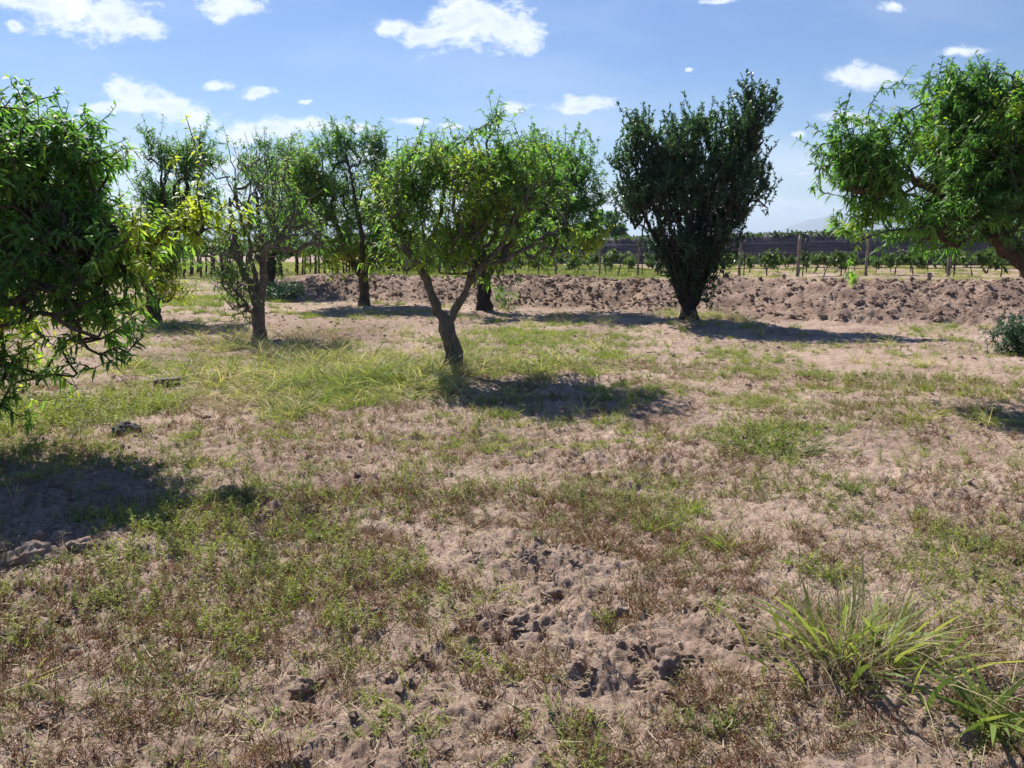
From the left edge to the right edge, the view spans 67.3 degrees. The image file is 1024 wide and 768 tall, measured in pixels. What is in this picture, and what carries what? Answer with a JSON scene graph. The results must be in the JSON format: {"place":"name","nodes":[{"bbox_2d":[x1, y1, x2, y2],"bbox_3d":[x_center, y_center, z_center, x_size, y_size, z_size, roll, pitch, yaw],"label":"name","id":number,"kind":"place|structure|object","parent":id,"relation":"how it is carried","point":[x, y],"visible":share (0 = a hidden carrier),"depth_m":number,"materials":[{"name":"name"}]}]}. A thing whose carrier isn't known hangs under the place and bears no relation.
{"place":"outdoors","nodes":[
{"label":"outdoors","id":0,"kind":"place"},
{"bbox_2d":[35,261,553,290],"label":"field grass","id":1,"kind":"structure","parent":0,"point":[196,274],"depth_m":47.91,"materials":[{"name":"green plant"}]},
{"bbox_2d":[0,253,1023,767],"bbox_3d":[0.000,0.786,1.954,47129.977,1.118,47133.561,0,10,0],"label":"ground","id":2,"kind":"structure","parent":0,"point":[568,581],"depth_m":4.51,"materials":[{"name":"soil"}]},
{"bbox_2d":[5,540,65,567],"bbox_3d":[-2.346,0.851,3.791,0.228,0.158,0.179,0,10,-1],"label":"soil clod","id":3,"kind":"object","parent":2,"relation":"on","point":[41,550],"visible":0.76,"depth_m":3.75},
{"bbox_2d":[63,536,94,555],"bbox_3d":[-2.229,0.838,3.959,0.153,0.100,0.167,-5,11,-29],"label":"soil clod","id":4,"kind":"object","parent":2,"relation":"on","point":[81,542],"visible":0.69,"depth_m":3.92,"materials":[{"name":"brown soil"}]},
{"bbox_2d":[109,420,141,437],"bbox_3d":[-3.309,0.405,6.582,0.272,0.185,0.194,-6,12,-31],"label":"rock","id":5,"kind":"object","parent":2,"relation":"on","point":[121,425],"visible":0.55,"depth_m":6.53,"materials":[{"name":"stone"}]},
{"bbox_2d":[0,74,275,441],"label":"peach tree","id":6,"kind":"object","parent":2,"relation":"on","point":[59,224],"visible":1,"depth_m":5.64,"materials":[{"name":"green plant"}]},
{"bbox_2d":[116,316,216,330],"bbox_3d":[-7.217,-1.252,15.656,2.236,0.486,2.070,-9,13,-42],"label":"grass tussock","id":7,"kind":"object","parent":2,"relation":"on","point":[168,326],"depth_m":15.67,"materials":[{"name":"plant"}]},
{"bbox_2d":[153,376,180,386],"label":"rock","id":8,"kind":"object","parent":2,"relation":"on","point":[162,380],"depth_m":9.09,"materials":[{"name":"grey stone"}]},
{"bbox_2d":[112,113,245,320],"bbox_3d":[-7.768,-3.741,17.776,2.959,4.846,2.874,-7,12,-35],"label":"almond tree","id":9,"kind":"object","parent":2,"relation":"on","point":[161,191],"visible":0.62,"depth_m":17.41,"materials":[{"name":"green plant"}]},
{"bbox_2d":[175,239,195,277],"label":"old vine","id":10,"kind":"object","parent":2,"relation":"on","point":[183,258],"visible":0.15,"depth_m":42.69,"materials":[{"name":"green plant"}]},
{"bbox_2d":[179,241,197,275],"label":"old vine","id":11,"kind":"object","parent":2,"relation":"on","point":[190,260],"visible":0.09,"depth_m":45.44,"materials":[{"name":"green plant"}]},
{"bbox_2d":[189,239,210,277],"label":"old vine","id":12,"kind":"object","parent":2,"relation":"on","point":[207,249],"visible":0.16,"depth_m":42.59,"materials":[{"name":"green plant"}]},
{"bbox_2d":[200,240,214,273],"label":"old vine","id":13,"kind":"object","parent":2,"relation":"on","point":[208,241],"visible":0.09,"depth_m":45.24,"materials":[{"name":"green plant"}]},
{"bbox_2d":[206,237,218,273],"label":"old vine","id":14,"kind":"object","parent":2,"relation":"on","point":[210,254],"visible":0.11,"depth_m":47.88,"materials":[{"name":"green plant"}]},
{"bbox_2d":[209,236,243,269],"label":"old vine","id":15,"kind":"object","parent":2,"relation":"on","point":[219,248],"visible":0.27,"depth_m":42.28,"materials":[{"name":"green plant"}]},
{"bbox_2d":[221,238,251,276],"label":"old vine","id":16,"kind":"object","parent":2,"relation":"on","point":[242,252],"visible":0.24,"depth_m":42.18,"materials":[{"name":"green plant"}]},
{"bbox_2d":[211,322,273,339],"bbox_3d":[-4.849,-1.009,13.888,1.606,0.511,1.520,0,10,0],"label":"grass tussock","id":17,"kind":"object","parent":2,"relation":"on","point":[239,335],"depth_m":13.75,"materials":[{"name":"plant"}]},
{"bbox_2d":[174,125,348,339],"bbox_3d":[-4.322,-2.562,13.577,3.059,3.876,2.002,0,10,0],"label":"peach tree","id":18,"kind":"object","parent":2,"relation":"on","point":[255,289],"visible":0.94,"depth_m":13.39,"materials":[{"name":"green plant"}]},
{"bbox_2d":[233,126,309,286],"bbox_3d":[-8.775,-6.409,28.325,3.765,5.995,2.876,3,10,17],"label":"almond tree","id":19,"kind":"object","parent":2,"relation":"on","point":[272,269],"visible":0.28,"depth_m":28.10,"materials":[{"name":"green plant"}]},
{"bbox_2d":[246,276,306,301],"bbox_3d":[-7.516,-2.921,24.480,1.950,1.068,1.773,-4,11,-22],"label":"bush","id":20,"kind":"object","parent":2,"relation":"on","point":[287,291],"visible":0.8,"depth_m":24.21,"materials":[{"name":"green plant"}]},
{"bbox_2d":[278,242,302,276],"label":"old vine","id":21,"kind":"object","parent":2,"relation":"on","point":[286,257],"visible":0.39,"depth_m":41.89,"materials":[{"name":"green plant"}]},
{"bbox_2d":[287,675,313,698],"bbox_3d":[-0.775,1.114,2.814,0.081,0.078,0.095,4,10,20],"label":"soil clod","id":22,"kind":"object","parent":2,"relation":"on","point":[296,685],"visible":0.94,"depth_m":2.80,"materials":[{"name":"brown soil"}]},
{"bbox_2d":[288,249,314,274],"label":"old vine","id":23,"kind":"object","parent":2,"relation":"on","point":[291,254],"visible":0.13,"depth_m":44.63,"materials":[{"name":"green plant"}]},
{"bbox_2d":[289,238,315,274],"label":"old vine","id":24,"kind":"object","parent":2,"relation":"on","point":[295,255],"visible":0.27,"depth_m":41.86,"materials":[{"name":"green plant"}]},
{"bbox_2d":[307,250,321,273],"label":"old vine","id":25,"kind":"object","parent":2,"relation":"on","point":[316,262],"visible":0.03,"depth_m":47.14,"materials":[{"name":"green plant"}]},
{"bbox_2d":[259,113,420,305],"bbox_3d":[-4.912,-4.892,22.143,4.722,5.544,3.509,0,10,0],"label":"peach tree","id":26,"kind":"object","parent":2,"relation":"on","point":[306,172],"visible":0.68,"depth_m":21.64,"materials":[{"name":"green plant"}]},
{"bbox_2d":[316,350,478,390],"bbox_3d":[-1.354,-0.169,9.042,2.021,0.447,1.725,-8,13,-39],"label":"grass tussock","id":27,"kind":"object","parent":2,"relation":"on","point":[388,371],"depth_m":8.90,"materials":[{"name":"plant"}]},
{"bbox_2d":[392,258,412,274],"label":"young vine","id":28,"kind":"object","parent":2,"relation":"on","point":[403,270],"visible":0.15,"depth_m":38.50,"materials":[{"name":"green plant"}]},
{"bbox_2d":[414,233,441,271],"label":"old vine","id":29,"kind":"object","parent":2,"relation":"on","point":[420,245],"visible":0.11,"depth_m":40.90,"materials":[{"name":"green plant"}]},
{"bbox_2d":[355,89,597,369],"bbox_3d":[-0.420,-1.813,9.936,3.094,3.666,2.362,0,10,0],"label":"peach tree","id":30,"kind":"object","parent":2,"relation":"on","point":[491,189],"visible":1,"depth_m":9.56,"materials":[{"name":"green plant"}]},
{"bbox_2d":[491,284,519,308],"bbox_3d":[-0.261,-2.375,21.320,0.984,0.913,0.659,2,10,12],"label":"sapling","id":31,"kind":"object","parent":2,"relation":"on","point":[501,297],"visible":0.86,"depth_m":21.32,"materials":[{"name":"green plant"}]},
{"bbox_2d":[402,115,616,310],"bbox_3d":[-0.064,-4.304,20.045,5.483,5.056,3.513,0,10,0],"label":"almond tree","id":32,"kind":"object","parent":2,"relation":"on","point":[584,204],"visible":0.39,"depth_m":19.55,"materials":[{"name":"green plant"}]},
{"bbox_2d":[0,317,1023,767],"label":"green weeds","id":33,"kind":"object","parent":2,"relation":"on","point":[58,413],"visible":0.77,"depth_m":4.50,"materials":[{"name":"green plant"}]},
{"bbox_2d":[0,272,1023,767],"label":"soil clods","id":34,"kind":"object","parent":2,"relation":"on","point":[590,674],"visible":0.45,"depth_m":4.55,"materials":[{"name":"brown soil"}]},
{"bbox_2d":[0,273,1023,453],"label":"long grass","id":35,"kind":"structure","parent":2,"relation":"on","point":[423,384],"depth_m":9.37,"materials":[{"name":"green plant"}]},
{"bbox_2d":[0,415,1023,766],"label":"grass sprigs","id":36,"kind":"object","parent":2,"relation":"on","point":[592,481],"depth_m":3.90,"materials":[{"name":"green plant"}]},
{"bbox_2d":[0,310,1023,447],"bbox_3d":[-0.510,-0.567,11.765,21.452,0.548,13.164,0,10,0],"label":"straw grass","id":37,"kind":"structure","parent":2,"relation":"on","point":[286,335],"depth_m":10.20,"materials":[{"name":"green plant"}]},
{"bbox_2d":[0,357,1023,767],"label":"dry weeds","id":38,"kind":"object","parent":2,"relation":"on","point":[582,537],"visible":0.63,"depth_m":3.47,"materials":[{"name":"brown plant"}]},
{"bbox_2d":[1,274,1023,469],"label":"sparse grass","id":39,"kind":"structure","parent":2,"relation":"on","point":[598,389],"depth_m":8.48,"materials":[{"name":"green plant"}]},
{"bbox_2d":[3,275,1023,557],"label":"grass","id":40,"kind":"structure","parent":2,"relation":"on","point":[517,341],"depth_m":11.26,"materials":[{"name":"green plant"}]},
{"bbox_2d":[504,258,526,273],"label":"young vine","id":41,"kind":"object","parent":2,"relation":"on","point":[520,264],"visible":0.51,"depth_m":35.96,"materials":[{"name":"green plant"}]},
{"bbox_2d":[467,347,570,373],"bbox_3d":[0.032,-0.311,10.161,1.495,0.392,1.097,3,10,17],"label":"grass tussock","id":42,"kind":"object","parent":2,"relation":"on","point":[497,362],"depth_m":10.19,"materials":[{"name":"plant"}]},
{"bbox_2d":[507,608,533,624],"bbox_3d":[0.036,1.008,3.266,0.086,0.091,0.114,6,12,32],"label":"soil clod","id":43,"kind":"object","parent":2,"relation":"on","point":[520,615],"visible":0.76,"depth_m":3.25,"materials":[{"name":"brown soil"}]},
{"bbox_2d":[524,256,546,273],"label":"young vine","id":44,"kind":"object","parent":2,"relation":"on","point":[536,266],"visible":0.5,"depth_m":35.48,"materials":[{"name":"green plant"}]},
{"bbox_2d":[538,581,562,597],"bbox_3d":[0.170,0.968,3.604,0.107,0.074,0.137,-8,13,-40],"label":"soil clod","id":45,"kind":"object","parent":2,"relation":"on","point":[555,589],"visible":0.87,"depth_m":3.57,"materials":[{"name":"brown soil"}]},
{"bbox_2d":[555,256,556,273],"bbox_3d":[1.977,-5.448,34.699,0.108,1.653,0.112,7,12,42],"label":"trellis post","id":46,"kind":"object","parent":2,"relation":"on","point":[555,265],"visible":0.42,"depth_m":34.68,"materials":[{"name":"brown wood"}]},
{"bbox_2d":[548,255,565,269],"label":"young vine","id":47,"kind":"object","parent":2,"relation":"on","point":[562,260],"visible":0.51,"depth_m":42.38,"materials":[{"name":"green plant"}]},
{"bbox_2d":[566,255,586,271],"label":"young vine","id":48,"kind":"object","parent":2,"relation":"on","point":[576,261],"visible":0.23,"depth_m":38.66,"materials":[{"name":"green plant"}]},
{"bbox_2d":[564,253,589,273],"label":"young vine","id":49,"kind":"object","parent":2,"relation":"on","point":[571,264],"visible":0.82,"depth_m":34.70,"materials":[{"name":"green plant"}]},
{"bbox_2d":[587,252,611,270],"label":"young vine","id":50,"kind":"object","parent":2,"relation":"on","point":[594,259],"visible":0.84,"depth_m":38.06,"materials":[{"name":"green plant"}]},
{"bbox_2d":[599,244,600,273],"bbox_3d":[3.853,-5.338,33.776,0.104,1.704,0.108,2,17,7],"label":"trellis post","id":51,"kind":"object","parent":2,"relation":"on","point":[600,260],"visible":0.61,"depth_m":33.72,"materials":[{"name":"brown wood"}]},
{"bbox_2d":[382,267,1014,269],"bbox_3d":[7.499,-4.831,32.273,33.995,0.376,0.026,4,11,24],"label":"drip hose","id":52,"kind":"object","parent":51,"relation":"attached to","point":[758,268],"visible":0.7,"depth_m":30.54,"materials":[{"name":"black plastic"}]},
{"bbox_2d":[580,311,621,323],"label":"grass tussock","id":53,"kind":"object","parent":2,"relation":"on","point":[602,318],"depth_m":16.52,"materials":[{"name":"plant"}]},
{"bbox_2d":[580,209,629,236],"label":"distant tree","id":54,"kind":"object","parent":2,"relation":"on","point":[618,231],"visible":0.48,"depth_m":107.25,"materials":[{"name":"green plant"}]},
{"bbox_2d":[597,261,612,269],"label":"young vine","id":55,"kind":"object","parent":2,"relation":"on","point":[607,265],"visible":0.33,"depth_m":41.31,"materials":[{"name":"green plant"}]},
{"bbox_2d":[601,247,633,274],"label":"young vine","id":56,"kind":"object","parent":2,"relation":"on","point":[612,256],"visible":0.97,"depth_m":33.90,"materials":[{"name":"green plant"}]},
{"bbox_2d":[606,604,629,619],"bbox_3d":[0.468,1.021,3.400,0.094,0.094,0.095,5,11,28],"label":"soil clod","id":57,"kind":"object","parent":2,"relation":"on","point":[619,609],"visible":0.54,"depth_m":3.38,"materials":[{"name":"brown soil"}]},
{"bbox_2d":[624,256,636,271],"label":"young vine","id":58,"kind":"object","parent":2,"relation":"on","point":[631,264],"visible":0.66,"depth_m":37.68,"materials":[{"name":"green plant"}]},
{"bbox_2d":[636,241,639,274],"bbox_3d":[5.436,-5.284,33.136,0.121,1.755,0.113,6,11,25],"label":"trellis post","id":59,"kind":"object","parent":2,"relation":"on","point":[638,260],"visible":0.77,"depth_m":33.08,"materials":[{"name":"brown wood"}]},
{"bbox_2d":[643,252,661,274],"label":"young vine","id":60,"kind":"object","parent":2,"relation":"on","point":[647,263],"visible":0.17,"depth_m":33.19,"materials":[{"name":"green plant"}]},
{"bbox_2d":[651,646,681,680],"bbox_3d":[0.588,1.071,2.915,0.118,0.128,0.133,3,10,15],"label":"soil clod","id":61,"kind":"object","parent":2,"relation":"on","point":[666,662],"visible":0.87,"depth_m":2.89,"materials":[{"name":"brown soil"}]},
{"bbox_2d":[603,68,783,320],"bbox_3d":[3.968,-4.032,17.015,3.988,5.564,2.895,0,10,0],"label":"plum tree","id":62,"kind":"object","parent":2,"relation":"on","point":[672,161],"visible":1,"depth_m":16.67,"materials":[{"name":"green plant"}]},
{"bbox_2d":[379,226,1023,266],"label":"netted vine row","id":63,"kind":"object","parent":2,"relation":"on","point":[758,244],"visible":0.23,"depth_m":46.45,"materials":[{"name":"black fabric"}]},
{"bbox_2d":[717,246,742,274],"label":"young vine","id":64,"kind":"object","parent":2,"relation":"on","point":[729,259],"visible":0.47,"depth_m":31.95,"materials":[{"name":"green plant"}]},
{"bbox_2d":[738,239,741,275],"bbox_3d":[9.296,-5.061,31.416,0.136,1.808,0.130,-7,11,-35],"label":"trellis post","id":65,"kind":"object","parent":2,"relation":"on","point":[739,265],"visible":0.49,"depth_m":31.38,"materials":[{"name":"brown wood"}]},
{"bbox_2d":[743,240,745,275],"bbox_3d":[9.500,-5.017,31.422,0.056,1.693,0.061,0,10,0],"label":"metal stake","id":66,"kind":"object","parent":2,"relation":"on","point":[744,257],"visible":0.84,"depth_m":31.38,"materials":[{"name":"grey metal"}]},
{"bbox_2d":[605,229,884,237],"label":"netted vine row","id":67,"kind":"object","parent":2,"relation":"on","point":[755,233],"visible":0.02,"depth_m":53.51,"materials":[{"name":"green plant"}]},
{"bbox_2d":[741,253,757,271],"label":"young vine","id":68,"kind":"object","parent":2,"relation":"on","point":[750,259],"visible":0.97,"depth_m":35.12,"materials":[{"name":"green plant"}]},
{"bbox_2d":[755,248,784,275],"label":"young vine","id":69,"kind":"object","parent":2,"relation":"on","point":[771,261],"visible":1,"depth_m":31.37,"materials":[{"name":"green plant"}]},
{"bbox_2d":[696,412,867,463],"bbox_3d":[2.169,0.383,6.246,1.562,0.398,1.383,0,10,0],"label":"grass tussock","id":70,"kind":"object","parent":2,"relation":"on","point":[785,447],"depth_m":6.16,"materials":[{"name":"plant"}]},
{"bbox_2d":[777,249,786,272],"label":"young vine","id":71,"kind":"object","parent":2,"relation":"on","point":[782,259],"visible":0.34,"depth_m":34.62,"materials":[{"name":"green plant"}]},
{"bbox_2d":[784,254,800,271],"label":"young vine","id":72,"kind":"object","parent":2,"relation":"on","point":[789,259],"visible":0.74,"depth_m":37.32,"materials":[{"name":"green plant"}]},
{"bbox_2d":[795,235,801,276],"bbox_3d":[11.371,-4.947,30.508,0.157,1.874,0.154,-6,11,-39],"label":"trellis post","id":73,"kind":"object","parent":2,"relation":"on","point":[798,256],"visible":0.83,"depth_m":30.46,"materials":[{"name":"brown wood"}]},
{"bbox_2d":[802,238,806,275],"bbox_3d":[11.586,-4.889,30.502,0.064,1.759,0.061,2,10,0],"label":"metal stake","id":74,"kind":"object","parent":2,"relation":"on","point":[804,257],"visible":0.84,"depth_m":30.46,"materials":[{"name":"grey metal"}]},
{"bbox_2d":[795,250,815,272],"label":"young vine","id":75,"kind":"object","parent":2,"relation":"on","point":[806,263],"visible":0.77,"depth_m":34.17,"materials":[{"name":"green plant"}]},
{"bbox_2d":[809,250,841,275],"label":"young vine","id":76,"kind":"object","parent":2,"relation":"on","point":[816,259],"visible":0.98,"depth_m":30.52,"materials":[{"name":"green plant"}]},
{"bbox_2d":[821,252,831,270],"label":"young vine","id":77,"kind":"object","parent":2,"relation":"on","point":[830,254],"visible":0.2,"depth_m":36.86,"materials":[{"name":"green plant"}]},
{"bbox_2d":[827,249,854,275],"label":"young vine","id":78,"kind":"object","parent":2,"relation":"on","point":[837,260],"visible":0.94,"depth_m":30.20,"materials":[{"name":"green plant"}]},
{"bbox_2d":[659,472,1023,757],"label":"grass tussock","id":79,"kind":"object","parent":2,"relation":"on","point":[869,629],"depth_m":2.90,"materials":[{"name":"green grass"}]},
{"bbox_2d":[840,251,857,272],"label":"young vine","id":80,"kind":"object","parent":2,"relation":"on","point":[847,257],"visible":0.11,"depth_m":33.53,"materials":[{"name":"green plant"}]},
{"bbox_2d":[852,252,863,270],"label":"young vine","id":81,"kind":"object","parent":2,"relation":"on","point":[857,262],"visible":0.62,"depth_m":36.15,"materials":[{"name":"green plant"}]},
{"bbox_2d":[864,233,870,275],"bbox_3d":[13.609,-4.831,29.470,0.126,1.855,0.121,6,12,27],"label":"trellis post","id":82,"kind":"object","parent":2,"relation":"on","point":[867,255],"visible":0.73,"depth_m":29.43,"materials":[{"name":"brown wood"}]},
{"bbox_2d":[519,251,886,255],"bbox_3d":[7.500,-5.431,32.170,33.994,0.333,0.011,4,11,24],"label":"trellis wire","id":83,"kind":"object","parent":82,"relation":"attached to","point":[734,253],"visible":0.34,"depth_m":32.83,"materials":[{"name":"grey metal"}]},
{"bbox_2d":[867,255,883,272],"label":"young vine","id":84,"kind":"object","parent":2,"relation":"on","point":[875,263],"visible":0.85,"depth_m":33.04,"materials":[{"name":"green plant"}]},
{"bbox_2d":[877,245,908,274],"bbox_3d":[14.638,-4.707,29.500,1.075,1.227,0.725,-2,10,-12],"label":"young vine","id":85,"kind":"object","parent":2,"relation":"on","point":[891,258],"visible":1,"depth_m":29.49,"materials":[{"name":"green plant"}]},
{"bbox_2d":[792,50,1023,288],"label":"peach tree","id":86,"kind":"object","parent":2,"relation":"on","point":[972,159],"visible":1,"depth_m":7.99,"materials":[{"name":"green plant"}]},
{"bbox_2d":[903,249,922,272],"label":"young vine","id":87,"kind":"object","parent":2,"relation":"on","point":[907,254],"visible":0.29,"depth_m":32.47,"materials":[{"name":"green plant"}]},
{"bbox_2d":[900,252,928,274],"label":"young vine","id":88,"kind":"object","parent":2,"relation":"on","point":[920,261],"visible":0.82,"depth_m":29.21,"materials":[{"name":"green plant"}]},
{"bbox_2d":[926,272,931,280],"bbox_3d":[13.669,-3.372,25.217,0.162,0.572,0.170,10,13,32],"label":"anchor stub","id":89,"kind":"object","parent":2,"relation":"on","point":[929,275],"visible":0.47,"depth_m":25.15,"materials":[{"name":"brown wood"}]},
{"bbox_2d":[925,250,941,270],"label":"young vine","id":90,"kind":"object","parent":2,"relation":"on","point":[934,258],"visible":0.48,"depth_m":34.79,"materials":[{"name":"green plant"}]},
{"bbox_2d":[857,638,1023,766],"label":"grass tussock","id":91,"kind":"object","parent":2,"relation":"on","point":[976,708],"depth_m":2.57,"materials":[{"name":"plant"}]},
{"bbox_2d":[946,254,951,276],"bbox_3d":[16.142,-4.607,28.371,0.150,1.806,0.151,1,9,10],"label":"trellis post","id":92,"kind":"object","parent":2,"relation":"on","point":[948,268],"visible":0.34,"depth_m":28.38,"materials":[{"name":"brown wood"}]},
{"bbox_2d":[369,240,919,248],"bbox_3d":[7.500,-5.825,32.102,33.994,0.333,0.011,4,11,24],"label":"trellis wire","id":93,"kind":"object","parent":92,"relation":"attached to","point":[798,242],"visible":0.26,"depth_m":29.87,"materials":[{"name":"grey metal"}]},
{"bbox_2d":[939,249,959,272],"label":"young vine","id":94,"kind":"object","parent":2,"relation":"on","point":[946,260],"visible":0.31,"depth_m":31.99,"materials":[{"name":"green plant"}]},
{"bbox_2d":[953,253,956,276],"bbox_3d":[16.358,-4.549,28.372,0.060,1.693,0.060,1,10,0],"label":"metal stake","id":95,"kind":"object","parent":2,"relation":"on","point":[954,265],"visible":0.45,"depth_m":28.40,"materials":[{"name":"grey metal"}]},
{"bbox_2d":[944,249,969,266],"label":"young vine","id":96,"kind":"object","parent":2,"relation":"on","point":[960,252],"visible":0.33,"depth_m":34.30,"materials":[{"name":"green plant"}]},
{"bbox_2d":[953,249,994,274],"bbox_3d":[17.117,-4.456,28.583,1.376,1.092,0.694,6,11,31],"label":"young vine","id":97,"kind":"object","parent":2,"relation":"on","point":[980,259],"visible":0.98,"depth_m":28.37,"materials":[{"name":"green plant"}]},
{"bbox_2d":[976,246,995,273],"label":"young vine","id":98,"kind":"object","parent":2,"relation":"on","point":[988,250],"visible":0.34,"depth_m":31.58,"materials":[{"name":"green plant"}]},
{"bbox_2d":[985,249,1012,275],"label":"young vine","id":99,"kind":"object","parent":2,"relation":"on","point":[994,263],"visible":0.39,"depth_m":28.00,"materials":[{"name":"green plant"}]},
{"bbox_2d":[977,313,1023,355],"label":"bush","id":100,"kind":"object","parent":2,"relation":"on","point":[1013,341],"visible":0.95,"depth_m":11.78,"materials":[{"name":"green plant"}]},
{"bbox_2d":[0,0,1023,235],"label":"sky","id":101,"kind":"structure","parent":0,"point":[281,66],"materials":[{"name":"blue"}]},
{"bbox_2d":[114,210,1016,240],"bbox_3d":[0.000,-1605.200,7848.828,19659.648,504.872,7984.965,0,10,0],"label":"hills","id":102,"kind":"structure","parent":0,"point":[813,225],"depth_m":7732.61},
{"bbox_2d":[342,264,1018,279],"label":"vineyard grass","id":103,"kind":"structure","parent":0,"point":[587,272],"depth_m":35.85,"materials":[{"name":"green plant"}]}
]}

